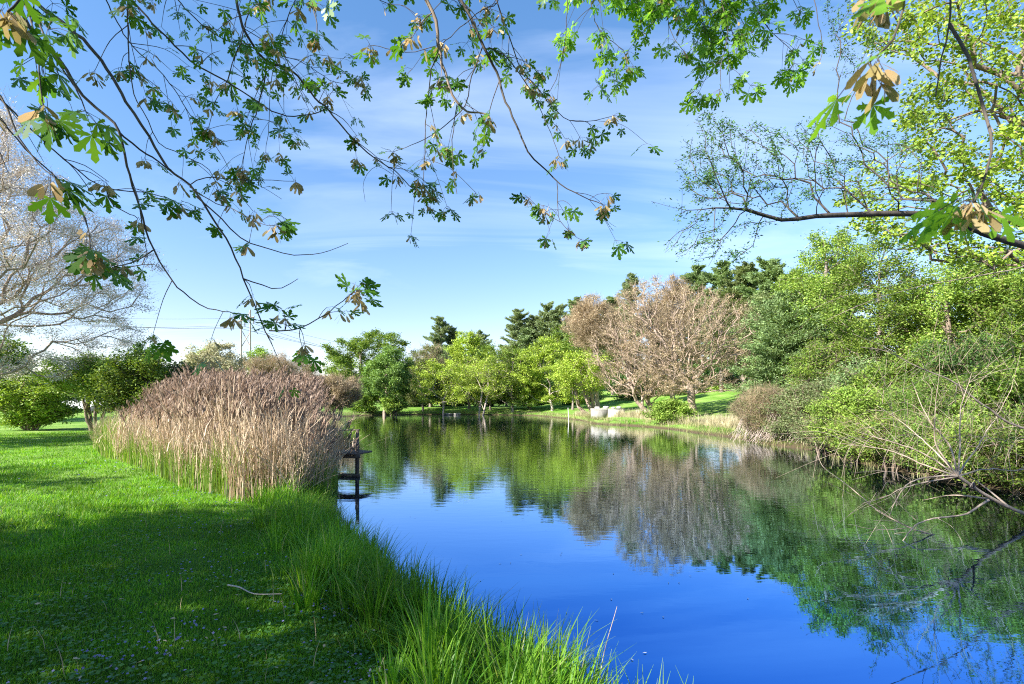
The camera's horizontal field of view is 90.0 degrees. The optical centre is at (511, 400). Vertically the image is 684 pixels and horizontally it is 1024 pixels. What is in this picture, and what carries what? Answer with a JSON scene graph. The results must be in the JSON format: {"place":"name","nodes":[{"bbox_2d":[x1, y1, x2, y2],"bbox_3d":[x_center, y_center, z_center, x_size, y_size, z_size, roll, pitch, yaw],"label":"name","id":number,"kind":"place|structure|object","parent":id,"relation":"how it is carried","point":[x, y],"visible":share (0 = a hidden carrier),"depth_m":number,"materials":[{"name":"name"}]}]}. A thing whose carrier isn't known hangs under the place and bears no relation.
{"place":"outdoors","nodes":[
{"label":"outdoors","id":0,"kind":"place"},
{"bbox_2d":[62,397,112,412],"bbox_3d":[-36.549,0.289,44.000,4.400,1.452,1.820,0,0,0],"label":"parked car","id":1,"kind":"object","parent":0,"point":[81,405],"visible":0.13,"depth_m":43.15,"materials":[{"name":"white paint"}]},
{"bbox_2d":[0,385,1023,683],"bbox_3d":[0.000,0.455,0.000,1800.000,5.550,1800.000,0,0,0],"label":"ground","id":2,"kind":"structure","parent":0,"point":[712,405],"depth_m":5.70,"materials":[{"name":"green plant"}]},
{"bbox_2d":[0,330,39,382],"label":"tree","id":3,"kind":"object","parent":2,"relation":"on","point":[19,354],"visible":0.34,"depth_m":34.08,"materials":[{"name":"green plant"}]},
{"bbox_2d":[0,371,86,430],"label":"bush","id":4,"kind":"object","parent":2,"relation":"on","point":[27,396],"visible":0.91,"depth_m":26.44,"materials":[{"name":"green plant"}]},
{"bbox_2d":[29,350,129,430],"bbox_3d":[-20.936,-0.455,25.817,4.735,4.214,4.442,0,0,19],"label":"tree","id":5,"kind":"object","parent":2,"relation":"on","point":[67,384],"visible":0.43,"depth_m":24.70,"materials":[{"name":"green plant"}]},
{"bbox_2d":[0,86,176,384],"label":"tree","id":6,"kind":"object","parent":2,"relation":"on","point":[21,263],"visible":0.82,"depth_m":23.32,"materials":[{"name":"beige plant"}]},
{"bbox_2d":[70,346,177,416],"bbox_3d":[-15.934,-0.336,21.525,3.674,4.010,3.859,0,0,0],"label":"bush","id":7,"kind":"object","parent":2,"relation":"on","point":[116,393],"visible":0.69,"depth_m":20.84,"materials":[{"name":"green plant"}]},
{"bbox_2d":[107,335,172,395],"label":"bush","id":8,"kind":"object","parent":2,"relation":"on","point":[138,345],"visible":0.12,"depth_m":22.41,"materials":[{"name":"green plant"}]},
{"bbox_2d":[166,359,211,378],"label":"bush","id":9,"kind":"object","parent":2,"relation":"on","point":[178,367],"visible":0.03,"depth_m":23.31,"materials":[{"name":"green plant"}]},
{"bbox_2d":[6,460,410,683],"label":"violets","id":10,"kind":"object","parent":2,"relation":"on","point":[132,655],"visible":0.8,"depth_m":3.49,"materials":[{"name":"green plant"}]},
{"bbox_2d":[84,401,344,497],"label":"young reeds","id":11,"kind":"object","parent":2,"relation":"on","point":[162,469],"visible":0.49,"depth_m":10.09,"materials":[{"name":"green plant"}]},
{"bbox_2d":[179,339,252,375],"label":"tree","id":12,"kind":"object","parent":2,"relation":"on","point":[226,360],"visible":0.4,"depth_m":46.44,"materials":[{"name":"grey plant"}]},
{"bbox_2d":[74,362,384,501],"bbox_3d":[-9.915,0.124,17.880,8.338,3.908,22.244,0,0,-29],"label":"reed bed","id":13,"kind":"object","parent":2,"relation":"on","point":[190,403],"visible":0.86,"depth_m":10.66,"materials":[{"name":"plant"}]},
{"bbox_2d":[0,512,475,683],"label":"ground cover","id":14,"kind":"object","parent":2,"relation":"on","point":[128,669],"visible":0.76,"depth_m":3.41,"materials":[{"name":"green plant"}]},
{"bbox_2d":[238,310,254,367],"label":"power pole","id":15,"kind":"object","parent":2,"relation":"on","point":[241,331],"visible":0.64,"depth_m":117.88,"materials":[{"name":"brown wood"}]},
{"bbox_2d":[0,499,498,683],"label":"fallen debris","id":16,"kind":"object","parent":2,"relation":"on","point":[334,612],"visible":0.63,"depth_m":3.58,"materials":[{"name":"brown plant"}]},
{"bbox_2d":[241,345,281,374],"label":"tree","id":17,"kind":"object","parent":2,"relation":"on","point":[260,351],"visible":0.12,"depth_m":53.56,"materials":[{"name":"green plant"}]},
{"bbox_2d":[239,348,306,378],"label":"bush","id":18,"kind":"object","parent":2,"relation":"on","point":[260,365],"visible":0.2,"depth_m":45.02,"materials":[{"name":"beige plant"}]},
{"bbox_2d":[292,356,322,377],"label":"bush","id":19,"kind":"object","parent":2,"relation":"on","point":[303,366],"visible":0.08,"depth_m":49.93,"materials":[{"name":"beige plant"}]},
{"bbox_2d":[311,370,366,421],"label":"bush","id":20,"kind":"object","parent":2,"relation":"on","point":[345,395],"visible":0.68,"depth_m":47.41,"materials":[{"name":"beige plant"}]},
{"bbox_2d":[347,390,381,412],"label":"bush","id":21,"kind":"object","parent":2,"relation":"on","point":[367,403],"visible":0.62,"depth_m":71.27,"materials":[{"name":"green plant"}]},
{"bbox_2d":[320,327,410,405],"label":"tree","id":22,"kind":"object","parent":2,"relation":"on","point":[343,362],"visible":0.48,"depth_m":83.39,"materials":[{"name":"green plant"}]},
{"bbox_2d":[357,344,416,414],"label":"tree","id":23,"kind":"object","parent":2,"relation":"on","point":[398,368],"visible":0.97,"depth_m":69.87,"materials":[{"name":"green plant"}]},
{"bbox_2d":[379,395,406,415],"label":"bush","id":24,"kind":"object","parent":2,"relation":"on","point":[391,405],"visible":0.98,"depth_m":69.19,"materials":[{"name":"green plant"}]},
{"bbox_2d":[31,358,759,404],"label":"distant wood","id":25,"kind":"object","parent":2,"relation":"on","point":[708,372],"visible":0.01,"depth_m":132.64,"materials":[{"name":"green plant"}]},
{"bbox_2d":[400,386,435,406],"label":"bush","id":26,"kind":"object","parent":2,"relation":"on","point":[419,405],"visible":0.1,"depth_m":90.84,"materials":[{"name":"green plant"}]},
{"bbox_2d":[404,356,444,410],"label":"tree","id":27,"kind":"object","parent":2,"relation":"on","point":[412,401],"visible":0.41,"depth_m":77.50,"materials":[{"name":"green plant"}]},
{"bbox_2d":[403,340,453,406],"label":"tree","id":28,"kind":"object","parent":2,"relation":"on","point":[435,353],"visible":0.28,"depth_m":83.08,"materials":[{"name":"green plant"}]},
{"bbox_2d":[422,315,453,405],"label":"pine tree","id":29,"kind":"object","parent":2,"relation":"on","point":[442,327],"visible":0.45,"depth_m":107.24,"materials":[{"name":"green plant"}]},
{"bbox_2d":[408,358,474,414],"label":"tree","id":30,"kind":"object","parent":2,"relation":"on","point":[424,374],"visible":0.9,"depth_m":70.71,"materials":[{"name":"green plant"}]},
{"bbox_2d":[441,327,458,405],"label":"pine tree","id":31,"kind":"object","parent":2,"relation":"on","point":[452,333],"visible":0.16,"depth_m":108.99,"materials":[{"name":"green plant"}]},
{"bbox_2d":[435,357,472,406],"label":"tree","id":32,"kind":"object","parent":2,"relation":"on","point":[454,385],"visible":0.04,"depth_m":85.55,"materials":[{"name":"green plant"}]},
{"bbox_2d":[436,394,474,406],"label":"bush","id":33,"kind":"object","parent":2,"relation":"on","point":[462,404],"visible":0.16,"depth_m":92.83,"materials":[{"name":"green plant"}]},
{"bbox_2d":[443,330,488,408],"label":"tree","id":34,"kind":"object","parent":2,"relation":"on","point":[459,351],"visible":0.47,"depth_m":79.23,"materials":[{"name":"green plant"}]},
{"bbox_2d":[240,467,693,683],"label":"bank grass","id":35,"kind":"structure","parent":2,"relation":"on","point":[354,565],"depth_m":3.81,"materials":[{"name":"green plant"}]},
{"bbox_2d":[437,352,514,414],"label":"tree","id":36,"kind":"object","parent":2,"relation":"on","point":[488,389],"visible":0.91,"depth_m":70.80,"materials":[{"name":"green plant"}]},
{"bbox_2d":[470,329,492,403],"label":"pine tree","id":37,"kind":"object","parent":2,"relation":"on","point":[481,334],"visible":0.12,"depth_m":107.52,"materials":[{"name":"green plant"}]},
{"bbox_2d":[464,354,509,409],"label":"tree","id":38,"kind":"object","parent":2,"relation":"on","point":[484,396],"visible":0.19,"depth_m":76.93,"materials":[{"name":"green plant"}]},
{"bbox_2d":[467,385,507,406],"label":"bush","id":39,"kind":"object","parent":2,"relation":"on","point":[499,402],"visible":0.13,"depth_m":93.57,"materials":[{"name":"green plant"}]},
{"bbox_2d":[474,343,505,395],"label":"tree","id":40,"kind":"object","parent":2,"relation":"on","point":[484,347],"visible":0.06,"depth_m":96.50,"materials":[{"name":"green plant"}]},
{"bbox_2d":[488,345,518,406],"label":"tree","id":41,"kind":"object","parent":2,"relation":"on","point":[506,399],"visible":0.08,"depth_m":91.72,"materials":[{"name":"green plant"}]},
{"bbox_2d":[479,340,542,411],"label":"tree","id":42,"kind":"object","parent":2,"relation":"on","point":[512,402],"visible":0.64,"depth_m":73.07,"materials":[{"name":"green plant"}]},
{"bbox_2d":[0,0,1023,400],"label":"maple tree","id":43,"kind":"object","parent":2,"relation":"on","point":[18,28],"visible":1,"depth_m":3.31,"materials":[{"name":"green plant"}]},
{"bbox_2d":[497,308,531,366],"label":"pine tree","id":44,"kind":"object","parent":2,"relation":"on","point":[513,332],"visible":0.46,"depth_m":98.72,"materials":[{"name":"green plant"}]},
{"bbox_2d":[505,325,545,405],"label":"tree","id":45,"kind":"object","parent":2,"relation":"on","point":[526,337],"visible":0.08,"depth_m":97.63,"materials":[{"name":"green plant"}]},
{"bbox_2d":[509,374,548,409],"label":"tree","id":46,"kind":"object","parent":2,"relation":"on","point":[540,386],"visible":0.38,"depth_m":75.31,"materials":[{"name":"green plant"}]},
{"bbox_2d":[508,343,550,407],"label":"tree","id":47,"kind":"object","parent":2,"relation":"on","point":[514,364],"visible":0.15,"depth_m":78.17,"materials":[{"name":"green plant"}]},
{"bbox_2d":[318,408,744,427],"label":"dry grass","id":48,"kind":"structure","parent":2,"relation":"on","point":[728,421],"depth_m":36.28,"materials":[{"name":"beige plant"}]},
{"bbox_2d":[519,314,547,347],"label":"pine tree","id":49,"kind":"object","parent":2,"relation":"on","point":[532,321],"visible":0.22,"depth_m":99.01,"materials":[{"name":"green plant"}]},
{"bbox_2d":[515,379,558,406],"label":"bush","id":50,"kind":"object","parent":2,"relation":"on","point":[541,403],"visible":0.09,"depth_m":92.92,"materials":[{"name":"green plant"}]},
{"bbox_2d":[507,333,580,410],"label":"tree","id":51,"kind":"object","parent":2,"relation":"on","point":[549,397],"visible":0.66,"depth_m":71.41,"materials":[{"name":"green plant"}]},
{"bbox_2d":[532,301,563,393],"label":"pine tree","id":52,"kind":"object","parent":2,"relation":"on","point":[543,317],"visible":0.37,"depth_m":97.16,"materials":[{"name":"green plant"}]},
{"bbox_2d":[543,303,567,389],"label":"pine tree","id":53,"kind":"object","parent":2,"relation":"on","point":[556,317],"visible":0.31,"depth_m":96.07,"materials":[{"name":"green plant"}]},
{"bbox_2d":[542,323,585,390],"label":"tree","id":54,"kind":"object","parent":2,"relation":"on","point":[555,335],"visible":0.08,"depth_m":92.39,"materials":[{"name":"green plant"}]},
{"bbox_2d":[550,332,592,409],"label":"tree","id":55,"kind":"object","parent":2,"relation":"on","point":[565,344],"visible":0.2,"depth_m":69.42,"materials":[{"name":"green plant"}]},
{"bbox_2d":[553,296,590,353],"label":"pine tree","id":56,"kind":"object","parent":2,"relation":"on","point":[570,302],"visible":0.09,"depth_m":91.31,"materials":[{"name":"green plant"}]},
{"bbox_2d":[551,375,605,404],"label":"bush","id":57,"kind":"object","parent":2,"relation":"on","point":[600,393],"visible":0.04,"depth_m":83.26,"materials":[{"name":"green plant"}]},
{"bbox_2d":[543,346,615,414],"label":"tree","id":58,"kind":"object","parent":2,"relation":"on","point":[564,376],"visible":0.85,"depth_m":55.75,"materials":[{"name":"green plant"}]},
{"bbox_2d":[560,291,624,408],"bbox_3d":[8.968,-5.638,58.281,7.338,14.421,7.723,0,0,-22],"label":"tree","id":59,"kind":"object","parent":2,"relation":"on","point":[586,318],"visible":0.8,"depth_m":56.97,"materials":[{"name":"beige plant"}]},
{"bbox_2d":[590,409,624,417],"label":"concrete wall","id":60,"kind":"structure","parent":2,"relation":"on","point":[599,413],"depth_m":49.80,"materials":[{"name":"white concrete"}]},
{"bbox_2d":[592,296,624,394],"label":"pine tree","id":61,"kind":"object","parent":2,"relation":"on","point":[610,298],"visible":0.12,"depth_m":84.82,"materials":[{"name":"green plant"}]},
{"bbox_2d":[605,374,659,401],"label":"bush","id":62,"kind":"object","parent":2,"relation":"on","point":[619,391],"visible":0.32,"depth_m":77.26,"materials":[{"name":"green plant"}]},
{"bbox_2d":[326,409,938,477],"bbox_3d":[-4.016,1.600,44.093,29.860,0.900,68.442,0,0,-14],"label":"shore sedge","id":63,"kind":"object","parent":2,"relation":"on","point":[589,417],"visible":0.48,"depth_m":36.66,"materials":[{"name":"green plant"}]},
{"bbox_2d":[614,272,653,371],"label":"pine tree","id":64,"kind":"object","parent":2,"relation":"on","point":[629,278],"visible":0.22,"depth_m":79.20,"materials":[{"name":"green plant"}]},
{"bbox_2d":[585,285,691,412],"bbox_3d":[11.550,-4.497,47.123,10.312,11.957,9.894,0,0,0],"label":"tree","id":65,"kind":"object","parent":2,"relation":"on","point":[629,373],"visible":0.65,"depth_m":46.23,"materials":[{"name":"beige plant"}]},
{"bbox_2d":[639,304,678,379],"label":"pine tree","id":66,"kind":"object","parent":2,"relation":"on","point":[657,342],"visible":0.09,"depth_m":82.47,"materials":[{"name":"green plant"}]},
{"bbox_2d":[640,397,700,423],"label":"bush","id":67,"kind":"object","parent":2,"relation":"on","point":[659,410],"visible":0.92,"depth_m":37.60,"materials":[{"name":"green plant"}]},
{"bbox_2d":[650,270,694,398],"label":"tree","id":68,"kind":"object","parent":2,"relation":"on","point":[677,289],"visible":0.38,"depth_m":51.57,"materials":[{"name":"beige plant"}]},
{"bbox_2d":[614,272,759,416],"bbox_3d":[14.445,-4.619,42.206,12.091,12.112,11.389,0,0,0],"label":"tree","id":69,"kind":"object","parent":2,"relation":"on","point":[688,380],"visible":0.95,"depth_m":41.17,"materials":[{"name":"beige plant"}]},
{"bbox_2d":[670,263,716,392],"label":"pine tree","id":70,"kind":"object","parent":2,"relation":"on","point":[694,277],"visible":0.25,"depth_m":68.99,"materials":[{"name":"green plant"}]},
{"bbox_2d":[692,260,735,392],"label":"pine tree","id":71,"kind":"object","parent":2,"relation":"on","point":[722,272],"visible":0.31,"depth_m":65.56,"materials":[{"name":"green plant"}]},
{"bbox_2d":[713,373,748,387],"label":"bush","id":72,"kind":"object","parent":2,"relation":"on","point":[732,378],"visible":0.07,"depth_m":73.71,"materials":[{"name":"green plant"}]},
{"bbox_2d":[711,261,758,388],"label":"pine tree","id":73,"kind":"object","parent":2,"relation":"on","point":[739,271],"visible":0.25,"depth_m":61.15,"materials":[{"name":"green plant"}]},
{"bbox_2d":[731,290,773,383],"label":"tree","id":74,"kind":"object","parent":2,"relation":"on","point":[759,296],"visible":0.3,"depth_m":49.23,"materials":[{"name":"green plant"}]},
{"bbox_2d":[727,255,786,362],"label":"pine tree","id":75,"kind":"object","parent":2,"relation":"on","point":[763,280],"visible":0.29,"depth_m":57.27,"materials":[{"name":"green plant"}]},
{"bbox_2d":[725,381,789,438],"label":"thicket","id":76,"kind":"object","parent":2,"relation":"on","point":[748,402],"visible":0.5,"depth_m":24.82,"materials":[{"name":"brown plant"}]},
{"bbox_2d":[728,409,817,442],"bbox_3d":[13.354,1.157,24.576,4.858,1.934,4.884,0,0,-28],"label":"dead brush","id":77,"kind":"object","parent":2,"relation":"on","point":[759,436],"visible":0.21,"depth_m":24.32,"materials":[{"name":"beige plant"}]},
{"bbox_2d":[720,288,851,398],"bbox_3d":[17.714,-2.810,32.858,6.762,8.680,7.787,0,0,-40],"label":"hemlock tree","id":78,"kind":"object","parent":2,"relation":"on","point":[781,334],"visible":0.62,"depth_m":32.15,"materials":[{"name":"green plant"}]},
{"bbox_2d":[755,266,831,342],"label":"tree","id":79,"kind":"object","parent":2,"relation":"on","point":[784,277],"visible":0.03,"depth_m":36.02,"materials":[{"name":"green plant"}]},
{"bbox_2d":[758,374,848,440],"bbox_3d":[12.916,0.383,22.587,4.028,3.281,3.735,0,0,0],"label":"thicket","id":80,"kind":"object","parent":2,"relation":"on","point":[803,394],"visible":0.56,"depth_m":22.48,"materials":[{"name":"green plant"}]},
{"bbox_2d":[785,415,832,453],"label":"bush","id":81,"kind":"object","parent":2,"relation":"on","point":[802,436],"visible":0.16,"depth_m":19.23,"materials":[{"name":"green plant"}]},
{"bbox_2d":[779,335,863,398],"bbox_3d":[16.041,-0.669,27.000,4.261,5.832,4.424,0,0,0],"label":"bush","id":82,"kind":"object","parent":2,"relation":"on","point":[811,364],"visible":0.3,"depth_m":26.55,"materials":[{"name":"green plant"}]},
{"bbox_2d":[770,224,882,371],"bbox_3d":[19.836,-4.965,33.026,6.218,13.066,6.233,0,0,0],"label":"tree","id":83,"kind":"object","parent":2,"relation":"on","point":[840,240],"visible":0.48,"depth_m":32.36,"materials":[{"name":"green plant"}]},
{"bbox_2d":[651,0,1023,267],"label":"willow tree","id":84,"kind":"object","parent":2,"relation":"on","point":[828,214],"visible":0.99,"depth_m":7.25,"materials":[{"name":"green plant"}]},
{"bbox_2d":[815,410,872,462],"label":"bush","id":85,"kind":"object","parent":2,"relation":"on","point":[850,454],"visible":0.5,"depth_m":16.36,"materials":[{"name":"green plant"}]},
{"bbox_2d":[821,262,876,368],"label":"pine tree","id":86,"kind":"object","parent":2,"relation":"on","point":[850,310],"depth_m":38.86,"materials":[{"name":"green plant"}]},
{"bbox_2d":[812,353,887,416],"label":"bush","id":87,"kind":"object","parent":2,"relation":"on","point":[835,378],"visible":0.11,"depth_m":21.79,"materials":[{"name":"green plant"}]},
{"bbox_2d":[828,318,889,370],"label":"tree","id":88,"kind":"object","parent":2,"relation":"on","point":[848,346],"visible":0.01,"depth_m":35.36,"materials":[{"name":"green plant"}]},
{"bbox_2d":[800,380,923,462],"bbox_3d":[11.723,0.671,17.120,3.897,2.866,3.955,0,0,0],"label":"bush","id":89,"kind":"object","parent":2,"relation":"on","point":[858,402],"visible":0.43,"depth_m":16.72,"materials":[{"name":"green plant"}]},
{"bbox_2d":[809,225,941,366],"bbox_3d":[19.040,-4.159,26.800,5.930,10.650,5.668,0,0,0],"label":"tree","id":90,"kind":"object","parent":2,"relation":"on","point":[882,320],"visible":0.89,"depth_m":26.21,"materials":[{"name":"green plant"}]},
{"bbox_2d":[847,409,915,470],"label":"bush","id":91,"kind":"object","parent":2,"relation":"on","point":[878,422],"visible":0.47,"depth_m":14.48,"materials":[{"name":"green plant"}]},
{"bbox_2d":[834,283,958,364],"bbox_3d":[23.607,-2.716,30.742,7.153,9.460,7.497,0,0,0],"label":"tree","id":92,"kind":"object","parent":2,"relation":"on","point":[884,329],"visible":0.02,"depth_m":30.84,"materials":[{"name":"green plant"}]},
{"bbox_2d":[778,265,1023,548],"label":"fallen willow","id":93,"kind":"object","parent":2,"relation":"on","point":[956,472],"visible":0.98,"depth_m":8.91,"materials":[{"name":"brown plant"}]},
{"bbox_2d":[843,346,965,414],"bbox_3d":[15.387,-0.320,19.898,4.329,3.754,4.617,0,0,0],"label":"bush","id":94,"kind":"object","parent":2,"relation":"on","point":[871,370],"visible":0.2,"depth_m":19.78,"materials":[{"name":"green plant"}]},
{"bbox_2d":[831,0,1023,273],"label":"maple tree","id":95,"kind":"object","parent":2,"relation":"on","point":[1015,121],"visible":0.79,"depth_m":9.81,"materials":[{"name":"green plant"}]},
{"bbox_2d":[880,409,976,475],"bbox_3d":[11.073,1.083,13.547,2.340,2.148,2.274,0,0,0],"label":"bush","id":96,"kind":"object","parent":2,"relation":"on","point":[913,427],"visible":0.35,"depth_m":13.63,"materials":[{"name":"green plant"}]},
{"bbox_2d":[865,369,1014,424],"bbox_3d":[12.675,0.561,15.209,3.719,3.276,3.920,0,0,0],"label":"bush","id":97,"kind":"object","parent":2,"relation":"on","point":[923,385],"visible":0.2,"depth_m":14.63,"materials":[{"name":"green plant"}]},
{"bbox_2d":[888,248,1023,372],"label":"tree","id":98,"kind":"object","parent":2,"relation":"on","point":[946,290],"visible":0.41,"depth_m":23.50,"materials":[{"name":"green plant"}]},
{"bbox_2d":[903,406,1023,485],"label":"bush","id":99,"kind":"object","parent":2,"relation":"on","point":[947,454],"visible":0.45,"depth_m":12.04,"materials":[{"name":"green plant"}]},
{"bbox_2d":[906,330,1022,407],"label":"bush","id":100,"kind":"object","parent":2,"relation":"on","point":[957,361],"visible":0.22,"depth_m":18.58,"materials":[{"name":"green plant"}]},
{"bbox_2d":[923,234,1023,375],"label":"tree","id":101,"kind":"object","parent":2,"relation":"on","point":[1017,284],"visible":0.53,"depth_m":21.88,"materials":[{"name":"green plant"}]},
{"bbox_2d":[939,354,1023,459],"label":"bush","id":102,"kind":"object","parent":2,"relation":"on","point":[996,391],"visible":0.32,"depth_m":13.68,"materials":[{"name":"green plant"}]},
{"bbox_2d":[947,401,1023,493],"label":"bush","id":103,"kind":"object","parent":2,"relation":"on","point":[1001,477],"visible":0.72,"depth_m":11.17,"materials":[{"name":"green plant"}]},
{"bbox_2d":[0,0,1023,382],"label":"sky","id":104,"kind":"structure","parent":0,"point":[472,272],"materials":[{"name":"blue"}]},
{"bbox_2d":[328,414,1023,683],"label":"water","id":105,"kind":"structure","parent":0,"point":[478,494],"depth_m":7.03,"materials":[{"name":"blue liquid"}]},
{"bbox_2d":[327,429,371,476],"bbox_3d":[-4.710,1.737,13.952,1.666,1.976,0.850,0,0,14],"label":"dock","id":106,"kind":"object","parent":105,"relation":"in","point":[356,453],"visible":0.4,"depth_m":13.46,"materials":[{"name":"brown wood"}]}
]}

